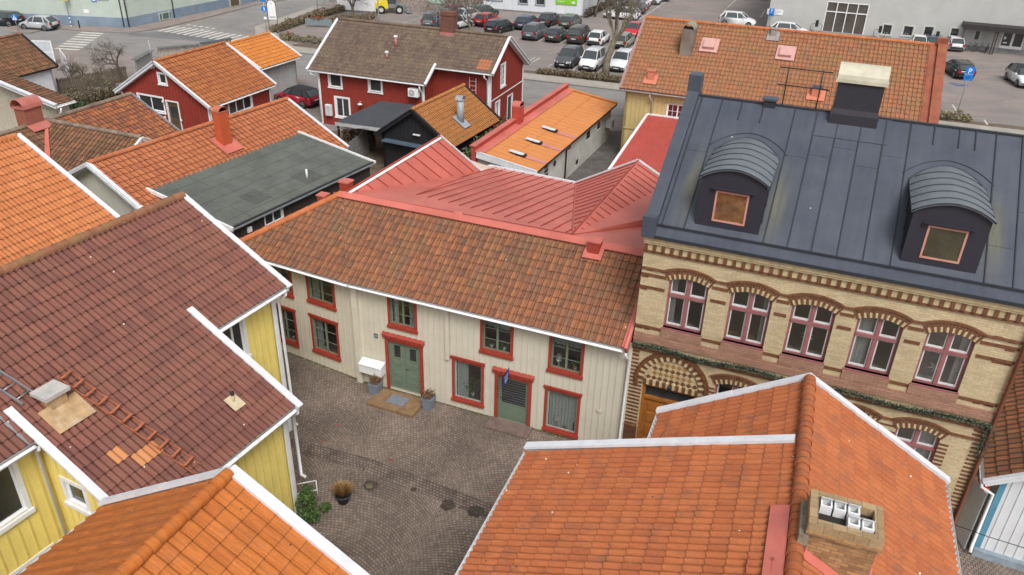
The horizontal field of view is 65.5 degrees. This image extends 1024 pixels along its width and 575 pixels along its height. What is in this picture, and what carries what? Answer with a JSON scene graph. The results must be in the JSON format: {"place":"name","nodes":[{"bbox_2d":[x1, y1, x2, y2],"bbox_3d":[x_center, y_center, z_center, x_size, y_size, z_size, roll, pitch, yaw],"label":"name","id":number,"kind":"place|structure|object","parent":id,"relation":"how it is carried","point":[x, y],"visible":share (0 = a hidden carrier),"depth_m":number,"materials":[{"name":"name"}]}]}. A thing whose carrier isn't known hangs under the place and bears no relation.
{"place":"outdoors","nodes":[
{"label":"outdoors","id":0,"kind":"place"},
{"bbox_2d":[0,70,76,131],"bbox_3d":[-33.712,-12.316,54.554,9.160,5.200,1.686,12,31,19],"label":"cream gable house","id":1,"kind":"structure","parent":0,"point":[12,87],"depth_m":53.57,"materials":[{"name":"white paint"}]},
{"bbox_2d":[10,0,281,33],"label":"pavement","id":2,"kind":"structure","parent":0,"point":[166,23],"depth_m":91.14,"materials":[{"name":"concrete"}]},
{"bbox_2d":[18,464,369,574],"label":"orange roofed house","id":3,"kind":"structure","parent":0,"point":[235,519],"depth_m":15.30,"materials":[{"name":"tile"}]},
{"bbox_2d":[0,0,625,115],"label":"road","id":4,"kind":"structure","parent":0,"point":[238,22],"depth_m":85.64,"materials":[{"name":"asphalt"}]},
{"bbox_2d":[128,32,219,41],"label":"asphalt patch","id":5,"kind":"object","parent":4,"relation":"on","point":[166,35],"visible":0.89,"depth_m":87.50,"materials":[{"name":"asphalt"}]},
{"bbox_2d":[54,0,987,124],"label":"road markings","id":6,"kind":"object","parent":4,"relation":"on","point":[248,36],"visible":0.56,"depth_m":88.12,"materials":[{"name":"paint"}]},
{"bbox_2d":[51,0,1023,545],"bbox_3d":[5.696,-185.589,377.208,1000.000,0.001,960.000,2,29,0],"label":"ground","id":7,"kind":"structure","parent":0,"point":[991,94],"depth_m":83.44,"materials":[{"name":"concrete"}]},
{"bbox_2d":[0,10,24,26],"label":"parked car","id":8,"kind":"object","parent":7,"relation":"on","point":[6,19],"visible":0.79,"depth_m":89.39,"materials":[{"name":"paint"}]},
{"bbox_2d":[0,32,58,91],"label":"house","id":9,"kind":"structure","parent":7,"relation":"on","point":[23,56],"depth_m":63.68,"materials":[{"name":"tile"}]},
{"bbox_2d":[18,15,59,30],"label":"parked car","id":10,"kind":"object","parent":7,"relation":"on","point":[44,22],"visible":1,"depth_m":87.87,"materials":[{"name":"paint"}]},
{"bbox_2d":[31,40,55,61],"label":"white frame panel","id":11,"kind":"object","parent":7,"relation":"on","point":[45,47],"visible":0.49,"depth_m":74.58,"materials":[{"name":"paint"}]},
{"bbox_2d":[0,133,119,265],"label":"roof","id":12,"kind":"structure","parent":7,"relation":"on","point":[46,200],"depth_m":32.23,"materials":[{"name":"orange tile"}]},
{"bbox_2d":[0,92,179,171],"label":"shaped house","id":13,"kind":"structure","parent":7,"relation":"on","point":[69,140],"depth_m":43.87,"materials":[{"name":"tile"}]},
{"bbox_2d":[55,67,127,93],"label":"garden fence","id":14,"kind":"object","parent":7,"relation":"on","point":[78,85],"visible":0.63,"depth_m":67.95,"materials":[{"name":"brown wood"}]},
{"bbox_2d":[71,94,119,109],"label":"yard","id":15,"kind":"structure","parent":7,"relation":"on","point":[97,100],"depth_m":65.65,"materials":[{"name":"plant"}]},
{"bbox_2d":[62,80,121,101],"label":"bramble hedge","id":16,"kind":"object","parent":15,"relation":"on","point":[105,92],"visible":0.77,"depth_m":65.02,"materials":[{"name":"plant"}]},
{"bbox_2d":[86,37,126,78],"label":"apple tree","id":17,"kind":"object","parent":7,"relation":"on","point":[116,63],"visible":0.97,"depth_m":69.89,"materials":[{"name":"brown plant"}]},
{"bbox_2d":[0,0,259,27],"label":"apartment block","id":18,"kind":"structure","parent":7,"relation":"on","point":[119,13],"depth_m":90.47,"materials":[{"name":"white paint"}]},
{"bbox_2d":[131,50,153,72],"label":"slat fence","id":19,"kind":"object","parent":7,"relation":"on","point":[142,60],"visible":0.64,"depth_m":73.27,"materials":[{"name":"grey wood"}]},
{"bbox_2d":[0,191,305,574],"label":"yellow house","id":20,"kind":"structure","parent":7,"relation":"on","point":[141,347],"depth_m":22.31,"materials":[{"name":"tile"}]},
{"bbox_2d":[0,370,32,404],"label":"ladder","id":21,"kind":"object","parent":20,"relation":"on","point":[18,383],"visible":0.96,"depth_m":20.07,"materials":[{"name":"metal"}]},
{"bbox_2d":[0,462,35,534],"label":"window","id":22,"kind":"structure","parent":20,"relation":"in","point":[12,505],"depth_m":19.76,"materials":[{"name":"white paint"}]},
{"bbox_2d":[58,475,92,515],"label":"window","id":23,"kind":"structure","parent":20,"relation":"in","point":[79,502],"depth_m":20.35,"materials":[{"name":"white paint"}]},
{"bbox_2d":[222,319,252,357],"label":"window","id":24,"kind":"structure","parent":20,"relation":"in","point":[234,333],"depth_m":25.74,"materials":[{"name":"white paint"}]},
{"bbox_2d":[157,43,200,57],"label":"slat fence","id":25,"kind":"object","parent":7,"relation":"on","point":[179,47],"visible":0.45,"depth_m":76.54,"materials":[{"name":"grey wood"}]},
{"bbox_2d":[113,41,276,129],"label":"red house","id":26,"kind":"structure","parent":7,"relation":"on","point":[183,90],"depth_m":57.20,"materials":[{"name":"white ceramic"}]},
{"bbox_2d":[136,92,166,114],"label":"window","id":27,"kind":"structure","parent":26,"relation":"in","point":[155,102],"depth_m":57.47,"materials":[{"name":"white paint"}]},
{"bbox_2d":[165,100,182,129],"bbox_3d":[-24.209,-12.113,57.309,1.200,2.700,0.150,13,31,20],"label":"door","id":28,"kind":"structure","parent":26,"relation":"in","point":[174,110],"depth_m":57.12,"materials":[{"name":"white paint"}]},
{"bbox_2d":[228,95,252,114],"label":"window","id":29,"kind":"structure","parent":26,"relation":"in","point":[245,103],"depth_m":58.43,"materials":[{"name":"white paint"}]},
{"bbox_2d":[68,97,375,237],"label":"annexed house","id":30,"kind":"structure","parent":7,"relation":"on","point":[242,173],"depth_m":40.61,"materials":[{"name":"ceramic"}]},
{"bbox_2d":[227,31,301,100],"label":"grey walled house","id":31,"kind":"structure","parent":7,"relation":"on","point":[272,56],"depth_m":66.93,"materials":[{"name":"tile"}]},
{"bbox_2d":[274,84,318,108],"bbox_3d":[-17.732,-15.922,65.873,4.160,1.579,1.980,16,32,24],"label":"parked car","id":32,"kind":"object","parent":7,"relation":"on","point":[303,96],"visible":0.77,"depth_m":64.96,"materials":[{"name":"paint"}]},
{"bbox_2d":[279,32,323,43],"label":"bare hedge","id":33,"kind":"object","parent":7,"relation":"on","point":[293,36],"visible":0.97,"depth_m":86.64,"materials":[{"name":"plant"}]},
{"bbox_2d":[269,3,345,32],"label":"bare hedge","id":34,"kind":"object","parent":7,"relation":"on","point":[295,22],"visible":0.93,"depth_m":95.28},
{"bbox_2d":[327,10,377,23],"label":"bare hedge","id":35,"kind":"object","parent":7,"relation":"on","point":[372,16],"visible":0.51,"depth_m":96.75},
{"bbox_2d":[337,0,377,12],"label":"white kiosk","id":36,"kind":"object","parent":7,"relation":"on","point":[362,7],"visible":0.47,"depth_m":102.82,"materials":[{"name":"paint"}]},
{"bbox_2d":[332,131,383,175],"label":"yard","id":37,"kind":"structure","parent":7,"relation":"on","point":[376,154],"depth_m":55.82,"materials":[{"name":"stone"}]},
{"bbox_2d":[341,126,375,148],"bbox_3d":[-10.764,-10.859,55.873,2.562,2.697,1.672,2,29,0],"label":"beech hedge","id":38,"kind":"object","parent":37,"relation":"on","point":[350,135],"visible":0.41,"depth_m":55.80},
{"bbox_2d":[346,130,375,155],"bbox_3d":[-10.343,-9.790,54.742,0.160,1.850,4.548,8,29,11],"label":"garden fence","id":39,"kind":"object","parent":37,"relation":"on","point":[359,144],"visible":0.63,"depth_m":54.64,"materials":[{"name":"metal"}]},
{"bbox_2d":[335,101,414,138],"bbox_3d":[-9.068,-10.847,55.822,3.628,2.730,6.107,12,30,18],"label":"carport","id":40,"kind":"object","parent":37,"relation":"on","point":[377,116],"visible":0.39,"depth_m":54.67,"materials":[{"name":"metal"}]},
{"bbox_2d":[376,0,411,13],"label":"wheel loader","id":41,"kind":"object","parent":7,"relation":"on","point":[387,4],"visible":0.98,"depth_m":102.41,"materials":[{"name":"yellow metal"}]},
{"bbox_2d":[386,0,437,11],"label":"gravel heap","id":42,"kind":"object","parent":7,"relation":"on","point":[414,5],"visible":0.55,"depth_m":105.18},
{"bbox_2d":[305,10,531,129],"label":"house","id":43,"kind":"structure","parent":7,"relation":"on","point":[353,63],"depth_m":58.87,"materials":[{"name":"wood"}]},
{"bbox_2d":[334,96,350,118],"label":"window","id":44,"kind":"structure","parent":43,"relation":"in","point":[343,109],"depth_m":60.57,"materials":[{"name":"white paint"}]},
{"bbox_2d":[420,11,438,26],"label":"parked car","id":45,"kind":"object","parent":7,"relation":"on","point":[429,19],"visible":0.56,"depth_m":94.36,"materials":[{"name":"paint"}]},
{"bbox_2d":[373,83,501,167],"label":"black shed","id":46,"kind":"structure","parent":7,"relation":"on","point":[461,116],"depth_m":51.45,"materials":[{"name":"ceramic"}]},
{"bbox_2d":[239,135,659,439],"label":"cream house","id":47,"kind":"structure","parent":7,"relation":"on","point":[437,264],"depth_m":30.10,"materials":[{"name":"beige wood"}]},
{"bbox_2d":[276,303,299,347],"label":"window","id":48,"kind":"structure","parent":47,"relation":"in","point":[289,341],"depth_m":33.33,"materials":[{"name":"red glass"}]},
{"bbox_2d":[305,276,336,311],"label":"window","id":49,"kind":"structure","parent":47,"relation":"in","point":[315,300],"depth_m":31.48,"materials":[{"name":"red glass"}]},
{"bbox_2d":[307,312,340,361],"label":"window","id":50,"kind":"structure","parent":47,"relation":"in","point":[322,351],"depth_m":32.48,"materials":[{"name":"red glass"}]},
{"bbox_2d":[358,356,385,377],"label":"mailboxes","id":51,"kind":"object","parent":47,"relation":"attached to","point":[369,366],"visible":1,"depth_m":31.29,"materials":[{"name":"white paint"}]},
{"bbox_2d":[389,341,406,388],"bbox_3d":[-4.461,3.012,31.224,0.678,2.200,0.070,12,31,19],"label":"door","id":52,"kind":"structure","parent":47,"relation":"in","point":[397,357],"depth_m":31.21,"materials":[{"name":"green wood"}]},
{"bbox_2d":[387,297,417,334],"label":"window","id":53,"kind":"structure","parent":47,"relation":"in","point":[395,324],"depth_m":30.05,"materials":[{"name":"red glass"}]},
{"bbox_2d":[405,345,420,392],"bbox_3d":[-3.831,3.164,30.982,0.678,2.200,0.122,12,31,19],"label":"door","id":54,"kind":"structure","parent":47,"relation":"in","point":[411,353],"depth_m":31.00,"materials":[{"name":"green wood"}]},
{"bbox_2d":[450,355,484,408],"bbox_3d":[-1.640,3.526,30.156,1.420,2.060,0.275,12,31,19],"label":"window","id":55,"kind":"structure","parent":47,"relation":"in","point":[460,368],"depth_m":30.31,"materials":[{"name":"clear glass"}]},
{"bbox_2d":[479,319,513,360],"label":"window","id":56,"kind":"structure","parent":47,"relation":"in","point":[483,348],"depth_m":28.78,"materials":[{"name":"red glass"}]},
{"bbox_2d":[498,376,527,424],"bbox_3d":[0.049,4.196,29.716,1.200,1.980,0.112,12,31,19],"label":"door","id":57,"kind":"structure","parent":47,"relation":"in","point":[513,397],"depth_m":29.77,"materials":[{"name":"green wood"}]},
{"bbox_2d":[542,384,582,439],"bbox_3d":[1.833,4.495,29.065,1.460,2.040,0.275,12,31,19],"label":"window","id":58,"kind":"structure","parent":47,"relation":"in","point":[564,404],"depth_m":29.17,"materials":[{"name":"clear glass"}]},
{"bbox_2d":[546,336,584,379],"bbox_3d":[1.920,2.357,27.892,1.350,1.620,0.295,12,31,19],"label":"window","id":59,"kind":"structure","parent":47,"relation":"in","point":[551,368],"depth_m":27.95,"materials":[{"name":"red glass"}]},
{"bbox_2d":[412,0,491,30],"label":"bare tree","id":60,"kind":"object","parent":7,"relation":"on","point":[466,4],"visible":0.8,"depth_m":90.57,"materials":[{"name":"brown plant"}]},
{"bbox_2d":[473,12,499,25],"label":"parked car","id":61,"kind":"object","parent":7,"relation":"on","point":[480,18],"visible":0.6,"depth_m":96.40,"materials":[{"name":"paint"}]},
{"bbox_2d":[483,18,514,33],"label":"parked car","id":62,"kind":"object","parent":7,"relation":"on","point":[498,25],"visible":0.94,"depth_m":92.78,"materials":[{"name":"paint"}]},
{"bbox_2d":[514,14,537,28],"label":"parked car","id":63,"kind":"object","parent":7,"relation":"on","point":[521,21],"visible":0.5,"depth_m":95.25,"materials":[{"name":"paint"}]},
{"bbox_2d":[521,21,547,40],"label":"parked car","id":64,"kind":"object","parent":7,"relation":"on","point":[534,30],"visible":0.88,"depth_m":90.12,"materials":[{"name":"paint"}]},
{"bbox_2d":[483,0,602,16],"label":"white industrial building","id":65,"kind":"structure","parent":7,"relation":"on","point":[561,7],"depth_m":105.33,"materials":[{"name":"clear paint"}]},
{"bbox_2d":[469,83,617,178],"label":"orange sheet roof building","id":66,"kind":"structure","parent":7,"relation":"on","point":[562,131],"depth_m":52.10,"materials":[{"name":"metal"}]},
{"bbox_2d":[536,12,559,26],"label":"parked car","id":67,"kind":"object","parent":7,"relation":"on","point":[549,19],"visible":0.69,"depth_m":97.57,"materials":[{"name":"paint"}]},
{"bbox_2d":[544,26,567,42],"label":"parked car","id":68,"kind":"object","parent":7,"relation":"on","point":[556,33],"visible":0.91,"depth_m":89.55,"materials":[{"name":"paint"}]},
{"bbox_2d":[554,43,583,68],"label":"parked car","id":69,"kind":"object","parent":7,"relation":"on","point":[568,55],"visible":0.81,"depth_m":79.62,"materials":[{"name":"paint"}]},
{"bbox_2d":[558,13,581,27],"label":"parked car","id":70,"kind":"object","parent":7,"relation":"on","point":[567,20],"visible":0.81,"depth_m":96.52,"materials":[{"name":"paint"}]},
{"bbox_2d":[566,24,590,44],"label":"parked car","id":71,"kind":"object","parent":7,"relation":"on","point":[577,33],"visible":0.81,"depth_m":88.79,"materials":[{"name":"paint"}]},
{"bbox_2d":[578,45,606,71],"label":"parked car","id":72,"kind":"object","parent":7,"relation":"on","point":[592,57],"visible":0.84,"depth_m":78.58,"materials":[{"name":"paint"}]},
{"bbox_2d":[587,29,609,45],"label":"parked car","id":73,"kind":"object","parent":7,"relation":"on","point":[599,37],"visible":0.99,"depth_m":88.53,"materials":[{"name":"paint"}]},
{"bbox_2d":[610,47,631,70],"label":"parked car","id":74,"kind":"object","parent":7,"relation":"on","point":[619,58],"visible":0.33,"depth_m":78.76,"materials":[{"name":"paint"}]},
{"bbox_2d":[597,0,645,74],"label":"bare tree","id":75,"kind":"object","parent":7,"relation":"on","point":[610,50],"visible":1,"depth_m":75.72,"materials":[{"name":"brown plant"}]},
{"bbox_2d":[611,31,635,47],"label":"parked car","id":76,"kind":"object","parent":7,"relation":"on","point":[626,39],"visible":0.62,"depth_m":87.52,"materials":[{"name":"paint"}]},
{"bbox_2d":[607,113,678,172],"bbox_3d":[9.436,-7.699,50.259,4.580,3.570,9.809,12,30,18],"label":"corrugated annex","id":77,"kind":"object","parent":7,"relation":"on","point":[648,141],"visible":0.21,"depth_m":49.98,"materials":[{"name":"red metal"}]},
{"bbox_2d":[282,351,1023,574],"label":"cobbled square","id":78,"kind":"structure","parent":7,"relation":"on","point":[386,527],"depth_m":27.67,"materials":[{"name":"stone"}]},
{"bbox_2d":[294,483,331,524],"bbox_3d":[-6.462,6.920,25.470,1.146,1.027,1.126,13,31,19],"label":"rhododendron bush","id":79,"kind":"object","parent":78,"relation":"on","point":[308,492],"visible":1,"depth_m":25.33,"materials":[{"name":"green plant"}]},
{"bbox_2d":[330,479,353,504],"bbox_3d":[-5.559,6.713,26.081,0.830,0.812,0.801,2,29,0],"label":"straw plant pot","id":80,"kind":"object","parent":78,"relation":"on","point":[342,492],"visible":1,"depth_m":26.03,"materials":[{"name":"brown plant"}]},
{"bbox_2d":[368,374,382,395],"bbox_3d":[-5.368,3.779,31.329,0.566,0.905,0.554,12,31,19],"label":"planter","id":81,"kind":"object","parent":78,"relation":"on","point":[375,384],"visible":1,"depth_m":31.22,"materials":[{"name":"grey metal"}]},
{"bbox_2d":[290,438,492,517],"bbox_3d":[-4.116,6.487,27.407,8.620,0.001,0.922,13,31,20],"label":"drainage band","id":82,"kind":"object","parent":78,"relation":"on","point":[461,500],"visible":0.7,"depth_m":27.49,"materials":[{"name":"stone"}]},
{"bbox_2d":[367,388,421,418],"bbox_3d":[-4.488,4.472,30.934,2.000,0.120,1.100,12,31,19],"label":"doorstep","id":83,"kind":"object","parent":78,"relation":"on","point":[411,407],"depth_m":30.75,"materials":[{"name":"stone"}]},
{"bbox_2d":[282,349,573,439],"bbox_3d":[0.839,5.274,29.885,27.511,0.001,0.760,13,31,20],"label":"wall foot moss","id":84,"kind":"object","parent":78,"relation":"on","point":[488,416],"depth_m":31.41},
{"bbox_2d":[421,388,435,410],"bbox_3d":[-3.202,4.259,30.583,0.525,0.900,0.559,20,34,29],"label":"planter","id":85,"kind":"object","parent":78,"relation":"on","point":[428,399],"visible":1,"depth_m":30.50,"materials":[{"name":"grey metal"}]},
{"bbox_2d":[484,416,532,439],"bbox_3d":[-0.133,5.242,29.798,1.700,0.100,0.670,12,31,19],"label":"stone step","id":86,"kind":"object","parent":78,"relation":"on","point":[507,427],"visible":1,"depth_m":29.73,"materials":[{"name":"red stone"}]},
{"bbox_2d":[955,475,987,548],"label":"board gate","id":87,"kind":"structure","parent":78,"relation":"on","point":[972,506],"depth_m":24.91,"materials":[{"name":"grey wood"}]},
{"bbox_2d":[718,10,756,25],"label":"parked car","id":88,"kind":"object","parent":7,"relation":"on","point":[735,17],"visible":0.8,"depth_m":100.91,"materials":[{"name":"paint"}]},
{"bbox_2d":[524,70,1023,129],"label":"earth strip","id":89,"kind":"object","parent":7,"relation":"on","point":[941,119],"visible":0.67,"depth_m":66.99,"materials":[{"name":"soil"}]},
{"bbox_2d":[537,67,622,81],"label":"bare hedge","id":90,"kind":"object","parent":89,"relation":"on","point":[569,72],"visible":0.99,"depth_m":76.04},
{"bbox_2d":[939,108,972,121],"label":"bare hedge","id":91,"kind":"object","parent":89,"relation":"on","point":[967,117],"visible":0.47,"depth_m":66.84,"materials":[{"name":"plant"}]},
{"bbox_2d":[618,15,948,149],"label":"orange roof house","id":92,"kind":"structure","parent":7,"relation":"on","point":[668,56],"depth_m":52.56,"materials":[{"name":"tile"}]},
{"bbox_2d":[771,21,808,30],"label":"parked car","id":93,"kind":"object","parent":7,"relation":"on","point":[786,25],"visible":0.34,"depth_m":96.41,"materials":[{"name":"paint"}]},
{"bbox_2d":[622,61,1023,526],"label":"yellow brick building","id":94,"kind":"structure","parent":7,"relation":"on","point":[866,244],"depth_m":23.94,"materials":[{"name":"brick"}]},
{"bbox_2d":[636,383,697,437],"bbox_3d":[5.323,4.726,27.647,1.860,3.070,0.160,12,31,19],"label":"door","id":95,"kind":"structure","parent":94,"relation":"in","point":[652,397],"depth_m":27.39,"materials":[{"name":"orange wood"}]},
{"bbox_2d":[662,279,708,336],"bbox_3d":[5.588,0.492,25.427,1.440,1.920,0.580,12,31,19],"label":"window","id":96,"kind":"structure","parent":94,"relation":"in","point":[673,294],"depth_m":25.45,"materials":[{"name":"paint"}]},
{"bbox_2d":[721,292,771,350],"bbox_3d":[7.365,0.884,24.813,1.440,1.920,0.580,12,31,19],"label":"window","id":97,"kind":"structure","parent":94,"relation":"in","point":[749,309],"depth_m":24.76,"materials":[{"name":"paint"}]},
{"bbox_2d":[780,305,835,364],"bbox_3d":[9.039,1.254,24.234,1.440,1.920,0.580,12,31,19],"label":"window","id":98,"kind":"structure","parent":94,"relation":"in","point":[804,352],"depth_m":24.21,"materials":[{"name":"paint"}]},
{"bbox_2d":[631,341,995,458],"bbox_3d":[8.948,3.402,24.916,10.850,1.353,0.204,12,31,19],"label":"garland","id":99,"kind":"object","parent":94,"relation":"attached to","point":[841,391],"visible":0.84,"depth_m":24.11},
{"bbox_2d":[843,318,902,378],"bbox_3d":[10.741,1.629,23.646,1.440,1.920,0.580,12,31,19],"label":"window","id":100,"kind":"structure","parent":94,"relation":"in","point":[863,333],"depth_m":23.68,"materials":[{"name":"paint"}]},
{"bbox_2d":[894,428,939,461],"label":"window","id":101,"kind":"structure","parent":94,"relation":"in","point":[923,442],"depth_m":24.38,"materials":[{"name":"paint"}]},
{"bbox_2d":[910,333,974,394],"bbox_3d":[12.462,2.009,23.051,1.440,1.920,0.580,12,31,19],"label":"window","id":102,"kind":"structure","parent":94,"relation":"in","point":[953,383],"depth_m":23.00,"materials":[{"name":"paint"}]},
{"bbox_2d":[766,0,1023,54],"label":"concrete building","id":103,"kind":"structure","parent":7,"relation":"on","point":[998,25],"depth_m":93.47,"materials":[{"name":"white paint"}]},
{"bbox_2d":[822,1,869,34],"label":"large window","id":104,"kind":"structure","parent":103,"relation":"in","point":[842,17],"depth_m":96.38,"materials":[{"name":"white paint"}]},
{"bbox_2d":[997,33,1023,53],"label":"window","id":105,"kind":"structure","parent":103,"relation":"in","point":[1011,41],"depth_m":90.96,"materials":[{"name":"white paint"}]},
{"bbox_2d":[947,35,964,51],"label":"parked car","id":106,"kind":"object","parent":7,"relation":"on","point":[955,42],"visible":0.64,"depth_m":91.02,"materials":[{"name":"paint"}]},
{"bbox_2d":[945,59,976,78],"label":"parked car","id":107,"kind":"object","parent":7,"relation":"on","point":[954,68],"visible":0.68,"depth_m":79.95,"materials":[{"name":"paint"}]},
{"bbox_2d":[968,343,1023,571],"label":"white boarded house","id":108,"kind":"structure","parent":7,"relation":"on","point":[1000,472],"depth_m":24.39,"materials":[{"name":"paint"}]},
{"bbox_2d":[1004,63,1023,86],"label":"parked car","id":109,"kind":"object","parent":7,"relation":"on","point":[1014,73],"visible":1,"depth_m":78.41,"materials":[{"name":"paint"}]},
{"bbox_2d":[566,131,621,180],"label":"alley asphalt","id":110,"kind":"structure","parent":0,"point":[602,157],"depth_m":56.22,"materials":[{"name":"asphalt"}]},
{"bbox_2d":[255,6,1023,134],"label":"pavement","id":111,"kind":"structure","parent":0,"point":[260,28],"depth_m":74.93,"materials":[{"name":"concrete"}]},
{"bbox_2d":[455,372,961,574],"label":"corner house","id":112,"kind":"structure","parent":0,"point":[810,473],"depth_m":16.94,"materials":[{"name":"orange tile"}]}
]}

